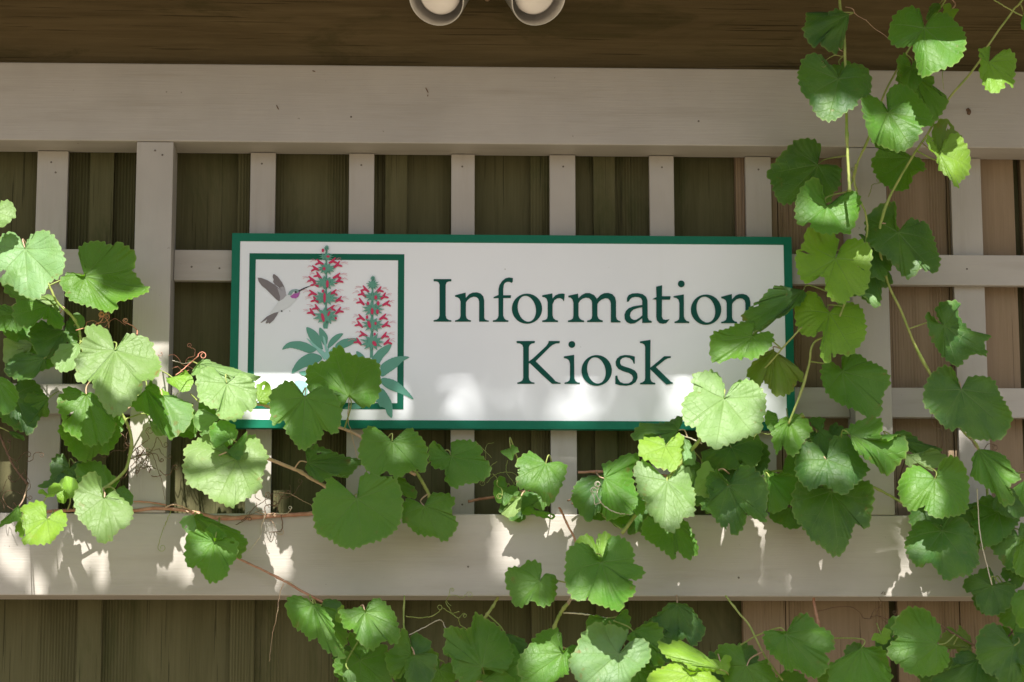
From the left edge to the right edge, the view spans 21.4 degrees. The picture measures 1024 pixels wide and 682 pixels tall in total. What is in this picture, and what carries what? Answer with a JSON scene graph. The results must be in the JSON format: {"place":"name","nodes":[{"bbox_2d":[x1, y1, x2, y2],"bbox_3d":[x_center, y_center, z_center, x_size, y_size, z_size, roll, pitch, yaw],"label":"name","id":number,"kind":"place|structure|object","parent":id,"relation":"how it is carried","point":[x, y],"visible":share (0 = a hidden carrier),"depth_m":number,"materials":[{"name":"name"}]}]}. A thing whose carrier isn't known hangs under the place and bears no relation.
{"place":"outdoors","nodes":[
{"label":"outdoors","id":0,"kind":"place"},
{"label":"ground","id":1,"kind":"structure","parent":0,"visible":0},
{"bbox_2d":[0,152,1023,681],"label":"board wall","id":2,"kind":"structure","parent":1,"relation":"on","point":[136,640],"depth_m":5.94,"materials":[{"name":"brown wood"}]},
{"bbox_2d":[0,62,1023,600],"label":"lattice screen","id":3,"kind":"object","parent":2,"relation":"attached to","point":[156,118],"visible":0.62,"depth_m":5.88,"materials":[{"name":"beige paint"}]},
{"bbox_2d":[0,199,491,583],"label":"grapevine","id":4,"kind":"object","parent":3,"relation":"attached to","point":[215,469],"visible":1,"depth_m":5.62,"materials":[{"name":"green plant"}]},
{"bbox_2d":[237,558,471,681],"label":"grapevine","id":5,"kind":"object","parent":3,"relation":"attached to","point":[367,656],"visible":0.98,"depth_m":5.55,"materials":[{"name":"green plant"}]},
{"bbox_2d":[229,233,794,430],"bbox_3d":[0.002,-0.020,5.870,1.220,0.427,0.026,0,-11,-2],"label":"sign board","id":6,"kind":"object","parent":3,"relation":"attached to","point":[535,332],"visible":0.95,"depth_m":5.87,"materials":[{"name":"white wood"}]},
{"bbox_2d":[442,437,731,681],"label":"grapevine","id":7,"kind":"object","parent":3,"relation":"attached to","point":[604,569],"visible":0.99,"depth_m":5.56,"materials":[{"name":"green plant"}]},
{"bbox_2d":[578,369,980,580],"bbox_3d":[0.580,0.290,5.671,0.865,0.443,0.334,0,-11,-2],"label":"grapevine","id":8,"kind":"object","parent":3,"relation":"attached to","point":[724,483],"visible":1,"depth_m":5.62,"materials":[{"name":"green plant"}]},
{"bbox_2d":[707,539,1023,681],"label":"grapevine","id":9,"kind":"object","parent":3,"relation":"attached to","point":[908,639],"visible":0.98,"depth_m":5.58,"materials":[{"name":"green plant"}]},
{"bbox_2d":[0,0,1023,71],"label":"roof beam","id":10,"kind":"structure","parent":2,"relation":"attached to","point":[717,34],"depth_m":5.98,"materials":[{"name":"brown wood"}]},
{"bbox_2d":[409,0,564,25],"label":"floodlight","id":11,"kind":"object","parent":10,"relation":"attached to","point":[447,12],"visible":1,"depth_m":5.88,"materials":[{"name":"grey metal"}]},
{"bbox_3d":[-0.218,-1.016,6.039,6.400,0.620,1.200,0,-11,-2],"label":"roof overhang","id":12,"kind":"object","parent":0,"visible":0},
{"bbox_2d":[709,0,1023,584],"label":"grapevine","id":13,"kind":"object","parent":12,"relation":"hanging from","point":[975,407],"visible":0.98,"depth_m":5.65,"materials":[{"name":"green plant"}]}
]}

